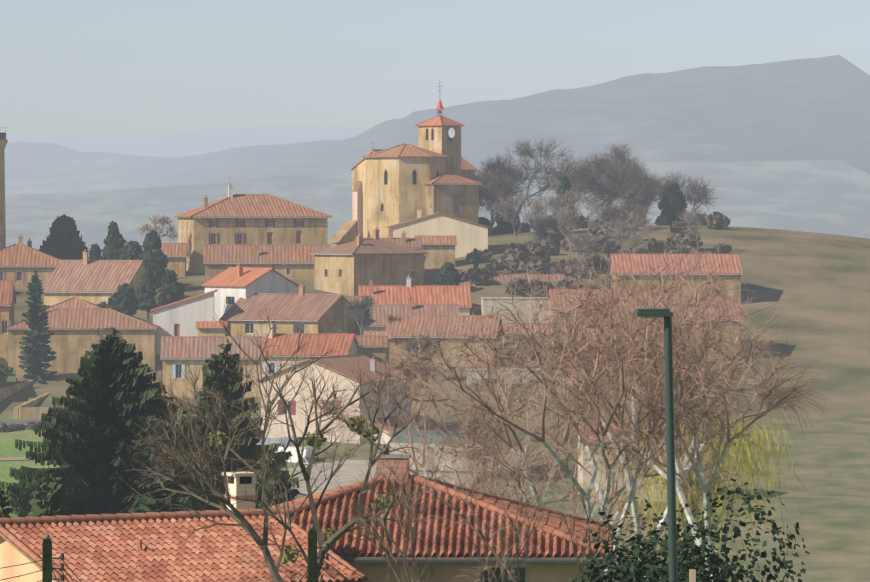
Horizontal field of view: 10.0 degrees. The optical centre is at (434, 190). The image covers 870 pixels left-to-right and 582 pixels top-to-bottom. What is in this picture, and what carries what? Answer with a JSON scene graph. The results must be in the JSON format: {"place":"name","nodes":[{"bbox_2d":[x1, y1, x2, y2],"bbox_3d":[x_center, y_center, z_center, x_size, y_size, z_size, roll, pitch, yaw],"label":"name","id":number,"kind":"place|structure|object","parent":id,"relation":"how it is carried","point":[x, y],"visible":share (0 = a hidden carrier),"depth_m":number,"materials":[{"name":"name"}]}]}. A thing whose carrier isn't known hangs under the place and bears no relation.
{"place":"outdoors","nodes":[
{"label":"outdoors","id":0,"kind":"place"},
{"bbox_2d":[0,472,367,581],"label":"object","id":1,"kind":"structure","parent":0,"point":[136,547],"depth_m":123.27,"materials":[{"name":"tile"}]},
{"bbox_2d":[0,126,369,156],"bbox_3d":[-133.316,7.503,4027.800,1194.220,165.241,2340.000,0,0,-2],"label":"mountain","id":2,"kind":"structure","parent":0,"point":[188,144],"depth_m":5034.36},
{"bbox_2d":[0,435,474,493],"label":"road","id":3,"kind":"structure","parent":0,"point":[348,471],"depth_m":519.87,"materials":[{"name":"asphalt"}]},
{"bbox_2d":[256,436,294,446],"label":"car","id":4,"kind":"object","parent":3,"relation":"on","point":[271,440],"visible":0.02,"depth_m":530.25,"materials":[{"name":"white"}]},
{"bbox_2d":[274,446,312,463],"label":"camper van","id":5,"kind":"object","parent":3,"relation":"on","point":[307,452],"visible":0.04,"depth_m":527.60,"materials":[{"name":"white"}]},
{"bbox_2d":[391,430,541,471],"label":"tarp shed","id":6,"kind":"structure","parent":3,"relation":"on","point":[400,439],"depth_m":520.78,"materials":[{"name":"paint"}]},
{"bbox_2d":[0,225,869,581],"bbox_3d":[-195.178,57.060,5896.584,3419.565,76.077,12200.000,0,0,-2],"label":"ground","id":7,"kind":"structure","parent":0,"point":[812,289],"depth_m":577.89,"materials":[{"name":"plant"}]},
{"bbox_2d":[0,139,7,248],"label":"tower","id":8,"kind":"structure","parent":7,"relation":"on","point":[3,142],"depth_m":659.05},
{"bbox_2d":[0,280,16,367],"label":"house","id":9,"kind":"structure","parent":7,"relation":"on","point":[7,296],"depth_m":598.74,"materials":[{"name":"tile"}]},
{"bbox_2d":[0,489,20,517],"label":"bush","id":10,"kind":"object","parent":7,"relation":"on","point":[3,504],"visible":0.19,"depth_m":171.52,"materials":[{"name":"green plant"}]},
{"bbox_2d":[0,379,59,419],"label":"garden walls","id":11,"kind":"structure","parent":7,"relation":"on","point":[27,410],"depth_m":568.25,"materials":[{"name":"stone"}]},
{"bbox_2d":[0,234,62,288],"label":"house","id":12,"kind":"structure","parent":7,"relation":"on","point":[20,262],"depth_m":652.91,"materials":[{"name":"tile"}]},
{"bbox_2d":[18,270,57,383],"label":"spruce","id":13,"kind":"object","parent":7,"relation":"on","point":[36,352],"visible":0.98,"depth_m":590.20,"materials":[{"name":"green plant"}]},
{"bbox_2d":[27,467,69,516],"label":"spruce","id":14,"kind":"object","parent":7,"relation":"on","point":[51,486],"visible":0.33,"depth_m":185.36,"materials":[{"name":"green plant"}]},
{"bbox_2d":[39,214,88,259],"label":"tree","id":15,"kind":"object","parent":7,"relation":"on","point":[64,241],"visible":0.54,"depth_m":665.41,"materials":[{"name":"green plant"}]},
{"bbox_2d":[43,297,100,311],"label":"house","id":16,"kind":"structure","parent":7,"relation":"on","point":[74,302],"depth_m":607.28,"materials":[{"name":"tile"}]},
{"bbox_2d":[5,308,158,372],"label":"house","id":17,"kind":"structure","parent":7,"relation":"on","point":[78,332],"depth_m":595.95,"materials":[{"name":"paint"}]},
{"bbox_2d":[42,249,147,305],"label":"house","id":18,"kind":"structure","parent":7,"relation":"on","point":[96,282],"depth_m":638.11,"materials":[{"name":"tile"}]},
{"bbox_2d":[88,243,101,259],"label":"tree","id":19,"kind":"object","parent":7,"relation":"on","point":[95,253],"visible":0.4,"depth_m":658.44,"materials":[{"name":"green plant"}]},
{"bbox_2d":[0,327,225,516],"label":"spruce","id":20,"kind":"object","parent":7,"relation":"on","point":[88,434],"visible":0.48,"depth_m":213.20,"materials":[{"name":"green plant"}]},
{"bbox_2d":[101,220,126,259],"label":"cypress","id":21,"kind":"object","parent":7,"relation":"on","point":[114,241],"visible":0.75,"depth_m":658.15,"materials":[{"name":"green plant"}]},
{"bbox_2d":[108,283,139,315],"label":"tree","id":22,"kind":"object","parent":7,"relation":"on","point":[123,299],"visible":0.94,"depth_m":620.00,"materials":[{"name":"green plant"}]},
{"bbox_2d":[119,240,142,259],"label":"tree","id":23,"kind":"object","parent":7,"relation":"on","point":[131,250],"visible":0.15,"depth_m":649.94,"materials":[{"name":"green plant"}]},
{"bbox_2d":[135,269,158,318],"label":"cypress","id":24,"kind":"object","parent":7,"relation":"on","point":[147,288],"visible":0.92,"depth_m":626.25,"materials":[{"name":"green plant"}]},
{"bbox_2d":[136,229,168,286],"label":"tree","id":25,"kind":"object","parent":7,"relation":"on","point":[151,254],"visible":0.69,"depth_m":648.00,"materials":[{"name":"green plant"}]},
{"bbox_2d":[136,214,178,242],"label":"tree","id":26,"kind":"object","parent":7,"relation":"on","point":[163,220],"visible":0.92,"depth_m":673.35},
{"bbox_2d":[128,465,188,512],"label":"spruce","id":27,"kind":"object","parent":7,"relation":"on","point":[147,501],"visible":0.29,"depth_m":181.52,"materials":[{"name":"green plant"}]},
{"bbox_2d":[153,285,183,304],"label":"garden bush","id":28,"kind":"object","parent":7,"relation":"on","point":[163,294],"visible":0.96,"depth_m":620.97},
{"bbox_2d":[155,269,185,306],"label":"tree","id":29,"kind":"object","parent":7,"relation":"on","point":[169,278],"visible":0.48,"depth_m":622.64,"materials":[{"name":"green plant"}]},
{"bbox_2d":[157,243,187,276],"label":"house","id":30,"kind":"structure","parent":7,"relation":"on","point":[176,254],"depth_m":667.22,"materials":[{"name":"tile"}]},
{"bbox_2d":[150,289,217,354],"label":"house","id":31,"kind":"structure","parent":7,"relation":"on","point":[180,318],"depth_m":606.26,"materials":[{"name":"paint"}]},
{"bbox_2d":[42,524,328,581],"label":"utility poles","id":32,"kind":"object","parent":7,"relation":"on","point":[48,557],"visible":0.98,"depth_m":107.84,"materials":[{"name":"green"}]},
{"bbox_2d":[0,550,370,581],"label":"cables","id":33,"kind":"object","parent":32,"relation":"attached to","point":[299,580],"visible":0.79,"depth_m":107.70,"materials":[{"name":"black metal"}]},
{"bbox_2d":[196,321,226,335],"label":"house","id":34,"kind":"structure","parent":7,"relation":"on","point":[210,328],"depth_m":602.38,"materials":[{"name":"stone"}]},
{"bbox_2d":[160,336,263,397],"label":"house","id":35,"kind":"structure","parent":7,"relation":"on","point":[193,349],"depth_m":577.56,"materials":[{"name":"paint"}]},
{"bbox_2d":[176,339,298,509],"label":"spruce","id":36,"kind":"object","parent":7,"relation":"on","point":[223,376],"visible":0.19,"depth_m":225.04,"materials":[{"name":"green plant"}]},
{"bbox_2d":[201,262,298,320],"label":"house","id":37,"kind":"structure","parent":7,"relation":"on","point":[232,285],"depth_m":614.83,"materials":[{"name":"paint"}]},
{"bbox_2d":[173,183,331,272],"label":"house","id":38,"kind":"structure","parent":7,"relation":"on","point":[253,219],"depth_m":674.65,"materials":[{"name":"paint"}]},
{"bbox_2d":[203,244,329,282],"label":"house","id":39,"kind":"structure","parent":7,"relation":"on","point":[293,262],"depth_m":655.64,"materials":[{"name":"tile"}]},
{"bbox_2d":[258,466,299,508],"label":"spruce","id":40,"kind":"object","parent":7,"relation":"on","point":[294,492],"visible":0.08,"depth_m":177.85,"materials":[{"name":"green plant"}]},
{"bbox_2d":[119,299,439,581],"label":"bare tree","id":41,"kind":"object","parent":7,"relation":"on","point":[334,536],"visible":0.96,"depth_m":118.38,"materials":[{"name":"brown plant"}]},
{"bbox_2d":[220,283,360,340],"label":"house","id":42,"kind":"structure","parent":7,"relation":"on","point":[322,313],"depth_m":606.54,"materials":[{"name":"tile"}]},
{"bbox_2d":[259,321,358,377],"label":"house","id":43,"kind":"structure","parent":7,"relation":"on","point":[285,344],"depth_m":578.89,"materials":[{"name":"tile"}]},
{"bbox_2d":[256,354,411,443],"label":"house","id":44,"kind":"structure","parent":7,"relation":"on","point":[339,364],"depth_m":542.98,"materials":[{"name":"paint"}]},
{"bbox_2d":[328,143,375,244],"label":"buttress","id":45,"kind":"object","parent":7,"relation":"on","point":[348,231],"visible":0.44,"depth_m":698.00,"materials":[{"name":"stone"}]},
{"bbox_2d":[341,293,374,334],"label":"bare tree","id":46,"kind":"object","parent":7,"relation":"on","point":[364,311],"visible":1,"depth_m":600.07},
{"bbox_2d":[310,227,427,295],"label":"house","id":47,"kind":"structure","parent":7,"relation":"on","point":[347,269],"depth_m":643.62,"materials":[{"name":"paint"}]},
{"bbox_2d":[355,335,387,363],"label":"house","id":48,"kind":"structure","parent":7,"relation":"on","point":[368,346],"depth_m":585.04,"materials":[{"name":"tile"}]},
{"bbox_2d":[363,331,390,365],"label":"house","id":49,"kind":"structure","parent":7,"relation":"on","point":[388,333],"depth_m":590.96,"materials":[{"name":"tile"}]},
{"bbox_2d":[354,227,421,249],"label":"house","id":50,"kind":"structure","parent":7,"relation":"on","point":[414,243],"depth_m":650.82,"materials":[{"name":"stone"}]},
{"bbox_2d":[364,414,454,444],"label":"farm lean-to","id":51,"kind":"structure","parent":7,"relation":"on","point":[392,421],"depth_m":544.85,"materials":[{"name":"paint"}]},
{"bbox_2d":[362,295,459,334],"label":"house","id":52,"kind":"structure","parent":7,"relation":"on","point":[380,313],"depth_m":611.92,"materials":[{"name":"tile"}]},
{"bbox_2d":[362,99,464,237],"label":"church","id":53,"kind":"structure","parent":7,"relation":"on","point":[398,177],"depth_m":696.29,"materials":[{"name":"stone"}]},
{"bbox_2d":[350,149,476,237],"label":"church nave","id":54,"kind":"structure","parent":7,"relation":"on","point":[358,169],"depth_m":714.48,"materials":[{"name":"stone"}]},
{"bbox_2d":[424,172,481,222],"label":"church annex","id":55,"kind":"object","parent":54,"relation":"attached to","point":[450,194],"depth_m":694.77,"materials":[{"name":"paint"}]},
{"bbox_2d":[358,275,471,314],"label":"house","id":56,"kind":"structure","parent":7,"relation":"on","point":[421,294],"depth_m":625.30,"materials":[{"name":"tile"}]},
{"bbox_2d":[403,334,443,382],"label":"bare tree","id":57,"kind":"object","parent":7,"relation":"on","point":[414,345],"visible":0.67,"depth_m":585.18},
{"bbox_2d":[414,235,456,268],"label":"house","id":58,"kind":"structure","parent":7,"relation":"on","point":[440,249],"depth_m":657.37,"materials":[{"name":"paint"}]},
{"bbox_2d":[322,452,553,581],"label":"bare shrub","id":59,"kind":"object","parent":7,"relation":"on","point":[409,517],"visible":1,"depth_m":104.17,"materials":[{"name":"brown plant"}]},
{"bbox_2d":[386,204,489,257],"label":"house","id":60,"kind":"structure","parent":7,"relation":"on","point":[471,236],"depth_m":668.43,"materials":[{"name":"paint"}]},
{"bbox_2d":[271,445,614,581],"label":"house hip","id":61,"kind":"object","parent":7,"relation":"on","point":[454,550],"visible":0.52,"depth_m":129.74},
{"bbox_2d":[385,315,503,366],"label":"house","id":62,"kind":"structure","parent":7,"relation":"on","point":[410,323],"depth_m":597.44,"materials":[{"name":"tile"}]},
{"bbox_2d":[437,262,460,284],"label":"bush","id":63,"kind":"object","parent":7,"relation":"on","point":[448,274],"visible":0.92,"depth_m":639.53,"materials":[{"name":"green plant"}]},
{"bbox_2d":[296,320,619,513],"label":"birch","id":64,"kind":"object","parent":7,"relation":"on","point":[448,435],"visible":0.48,"depth_m":186.91,"materials":[{"name":"plant"}]},
{"bbox_2d":[461,267,495,285],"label":"bush","id":65,"kind":"object","parent":7,"relation":"on","point":[477,276],"visible":0.94,"depth_m":643.92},
{"bbox_2d":[466,248,493,263],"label":"bush","id":66,"kind":"object","parent":7,"relation":"on","point":[485,255],"visible":0.71,"depth_m":658.93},
{"bbox_2d":[465,164,526,235],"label":"bare tree","id":67,"kind":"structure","parent":7,"relation":"on","point":[502,186],"depth_m":699.25,"materials":[{"name":"plant"}]},
{"bbox_2d":[487,256,519,270],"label":"bush","id":68,"kind":"object","parent":7,"relation":"on","point":[498,265],"visible":0.94,"depth_m":650.48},
{"bbox_2d":[493,198,517,233],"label":"bush","id":69,"kind":"object","parent":7,"relation":"on","point":[501,227],"visible":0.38,"depth_m":699.76,"materials":[{"name":"green plant"}]},
{"bbox_2d":[458,271,565,285],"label":"house","id":70,"kind":"structure","parent":7,"relation":"on","point":[507,277],"depth_m":646.97,"materials":[{"name":"tile"}]},
{"bbox_2d":[500,243,529,259],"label":"bush","id":71,"kind":"object","parent":7,"relation":"on","point":[520,251],"visible":0.92,"depth_m":660.02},
{"bbox_2d":[480,297,550,322],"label":"house","id":72,"kind":"structure","parent":7,"relation":"on","point":[488,301],"depth_m":618.62,"materials":[{"name":"paint"}]},
{"bbox_2d":[505,277,527,294],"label":"bush","id":73,"kind":"object","parent":7,"relation":"on","point":[510,288],"visible":0.73,"depth_m":636.82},
{"bbox_2d":[490,189,550,244],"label":"bare tree","id":74,"kind":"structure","parent":7,"relation":"on","point":[504,204],"depth_m":673.52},
{"bbox_2d":[502,323,554,349],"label":"house","id":75,"kind":"structure","parent":7,"relation":"on","point":[512,329],"depth_m":607.08,"materials":[{"name":"stone"}]},
{"bbox_2d":[470,134,592,232],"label":"bare tree","id":76,"kind":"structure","parent":7,"relation":"on","point":[514,172],"depth_m":709.21,"materials":[{"name":"plant"}]},
{"bbox_2d":[465,368,604,383],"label":"wall","id":77,"kind":"structure","parent":7,"relation":"on","point":[475,373],"depth_m":585.54,"materials":[{"name":"paint"}]},
{"bbox_2d":[407,455,664,581],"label":"bare shrub","id":78,"kind":"object","parent":7,"relation":"on","point":[532,530],"visible":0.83,"depth_m":110.90,"materials":[{"name":"brown plant"}]},
{"bbox_2d":[527,277,557,296],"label":"bush","id":79,"kind":"object","parent":7,"relation":"on","point":[533,280],"visible":0.35,"depth_m":635.86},
{"bbox_2d":[532,239,559,255],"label":"bush","id":80,"kind":"object","parent":7,"relation":"on","point":[543,247],"visible":0.94,"depth_m":663.16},
{"bbox_2d":[528,256,566,273],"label":"bush","id":81,"kind":"object","parent":7,"relation":"on","point":[544,268],"visible":0.75,"depth_m":649.22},
{"bbox_2d":[528,211,571,243],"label":"bare shrub","id":82,"kind":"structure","parent":7,"relation":"on","point":[540,232],"depth_m":676.30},
{"bbox_2d":[410,354,706,562],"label":"birch","id":83,"kind":"object","parent":7,"relation":"on","point":[612,492],"visible":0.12,"depth_m":201.44,"materials":[{"name":"plant"}]},
{"bbox_2d":[544,185,584,223],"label":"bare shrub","id":84,"kind":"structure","parent":7,"relation":"on","point":[552,201],"depth_m":686.75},
{"bbox_2d":[546,204,582,257],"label":"bare tree","id":85,"kind":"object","parent":7,"relation":"on","point":[565,218],"depth_m":661.58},
{"bbox_2d":[556,175,576,213],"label":"conifer tree","id":86,"kind":"object","parent":7,"relation":"on","point":[563,187],"visible":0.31,"depth_m":706.62,"materials":[{"name":"green plant"}]},
{"bbox_2d":[535,154,605,214],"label":"bare tree","id":87,"kind":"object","parent":7,"relation":"on","point":[578,184],"depth_m":722.70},
{"bbox_2d":[560,259,591,278],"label":"bush","id":88,"kind":"object","parent":7,"relation":"on","point":[566,265],"visible":0.81,"depth_m":648.04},
{"bbox_2d":[382,247,773,581],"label":"birch","id":89,"kind":"object","parent":7,"relation":"on","point":[653,431],"visible":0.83,"depth_m":147.95,"materials":[{"name":"plant"}]},
{"bbox_2d":[403,291,754,530],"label":"birch","id":90,"kind":"object","parent":7,"relation":"on","point":[530,481],"visible":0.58,"depth_m":175.00,"materials":[{"name":"plant"}]},
{"bbox_2d":[553,196,611,234],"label":"bare tree","id":91,"kind":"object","parent":7,"relation":"on","point":[598,203],"depth_m":675.95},
{"bbox_2d":[563,232,606,261],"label":"bare shrub","id":92,"kind":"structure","parent":7,"relation":"on","point":[589,245],"depth_m":650.46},
{"bbox_2d":[580,254,607,272],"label":"bush","id":93,"kind":"object","parent":7,"relation":"on","point":[601,263],"visible":0.58,"depth_m":649.87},
{"bbox_2d":[548,289,652,339],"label":"house","id":94,"kind":"structure","parent":7,"relation":"on","point":[557,291],"depth_m":615.57,"materials":[{"name":"tile"}]},
{"bbox_2d":[585,219,615,237],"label":"bush","id":95,"kind":"object","parent":7,"relation":"on","point":[593,227],"visible":0.56,"depth_m":681.14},
{"bbox_2d":[600,240,620,253],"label":"bush","id":96,"kind":"object","parent":7,"relation":"on","point":[612,246],"visible":0.75,"depth_m":664.57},
{"bbox_2d":[575,141,651,214],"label":"bare tree","id":97,"kind":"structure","parent":7,"relation":"on","point":[616,174],"depth_m":714.07,"materials":[{"name":"plant"}]},
{"bbox_2d":[595,199,647,230],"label":"bare tree","id":98,"kind":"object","parent":7,"relation":"on","point":[614,211],"depth_m":690.47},
{"bbox_2d":[597,209,659,253],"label":"bare tree","id":99,"kind":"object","parent":7,"relation":"on","point":[618,226],"depth_m":652.12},
{"bbox_2d":[575,421,699,501],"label":"house","id":100,"kind":"structure","parent":7,"relation":"on","point":[586,478],"depth_m":500.77,"materials":[{"name":"paint"}]},
{"bbox_2d":[608,167,676,217],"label":"bare tree","id":101,"kind":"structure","parent":7,"relation":"on","point":[647,193],"depth_m":710.48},
{"bbox_2d":[461,225,832,576],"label":"birch","id":102,"kind":"object","parent":7,"relation":"on","point":[611,303],"visible":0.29,"depth_m":161.82,"materials":[{"name":"plant"}]},
{"bbox_2d":[635,309,677,581],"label":"street lamp","id":103,"kind":"object","parent":7,"relation":"on","point":[667,314],"visible":1,"depth_m":66.08,"materials":[{"name":"green"}]},
{"bbox_2d":[642,237,670,253],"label":"bush","id":104,"kind":"object","parent":7,"relation":"on","point":[661,248],"visible":0.73,"depth_m":662.63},
{"bbox_2d":[505,236,837,581],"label":"birch","id":105,"kind":"object","parent":7,"relation":"on","point":[705,488],"visible":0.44,"depth_m":151.32,"materials":[{"name":"plant"}]},
{"bbox_2d":[658,182,689,224],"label":"tree","id":106,"kind":"object","parent":7,"relation":"on","point":[671,208],"visible":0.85,"depth_m":712.35,"materials":[{"name":"green plant"}]},
{"bbox_2d":[607,254,742,303],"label":"house","id":107,"kind":"structure","parent":7,"relation":"on","point":[731,269],"depth_m":634.01,"materials":[{"name":"tile"}]},
{"bbox_2d":[648,165,720,215],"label":"bare tree","id":108,"kind":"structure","parent":7,"relation":"on","point":[690,198],"depth_m":720.70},
{"bbox_2d":[671,232,702,249],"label":"bush","id":109,"kind":"object","parent":7,"relation":"on","point":[690,241],"visible":0.73,"depth_m":667.17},
{"bbox_2d":[568,479,809,581],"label":"bush","id":110,"kind":"object","parent":7,"relation":"on","point":[629,568],"visible":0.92,"depth_m":76.10,"materials":[{"name":"plant"}]},
{"bbox_2d":[677,205,705,249],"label":"bare tree","id":111,"kind":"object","parent":7,"relation":"on","point":[686,217],"depth_m":665.02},
{"bbox_2d":[644,300,742,360],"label":"house","id":112,"kind":"structure","parent":7,"relation":"on","point":[722,306],"depth_m":601.48,"materials":[{"name":"stone"}]},
{"bbox_2d":[581,411,808,581],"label":"willow","id":113,"kind":"object","parent":7,"relation":"on","point":[682,515],"visible":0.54,"depth_m":184.48,"materials":[{"name":"plant"}]},
{"bbox_2d":[705,211,730,229],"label":"bush","id":114,"kind":"object","parent":7,"relation":"on","point":[716,220],"visible":0.98,"depth_m":692.16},
{"bbox_2d":[711,243,731,253],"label":"bush","id":115,"kind":"object","parent":7,"relation":"on","point":[723,248],"visible":0.79,"depth_m":664.07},
{"bbox_2d":[0,0,869,136],"label":"sky","id":116,"kind":"structure","parent":0,"point":[117,68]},
{"bbox_2d":[4,55,869,194],"bbox_3d":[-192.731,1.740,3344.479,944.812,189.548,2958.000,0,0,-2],"label":"mountain","id":117,"kind":"structure","parent":0,"point":[805,109],"depth_m":3219.96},
{"bbox_2d":[5,160,869,255],"bbox_3d":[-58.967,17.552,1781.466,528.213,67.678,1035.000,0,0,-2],"label":"hill","id":118,"kind":"structure","parent":0,"point":[832,197],"depth_m":2116.82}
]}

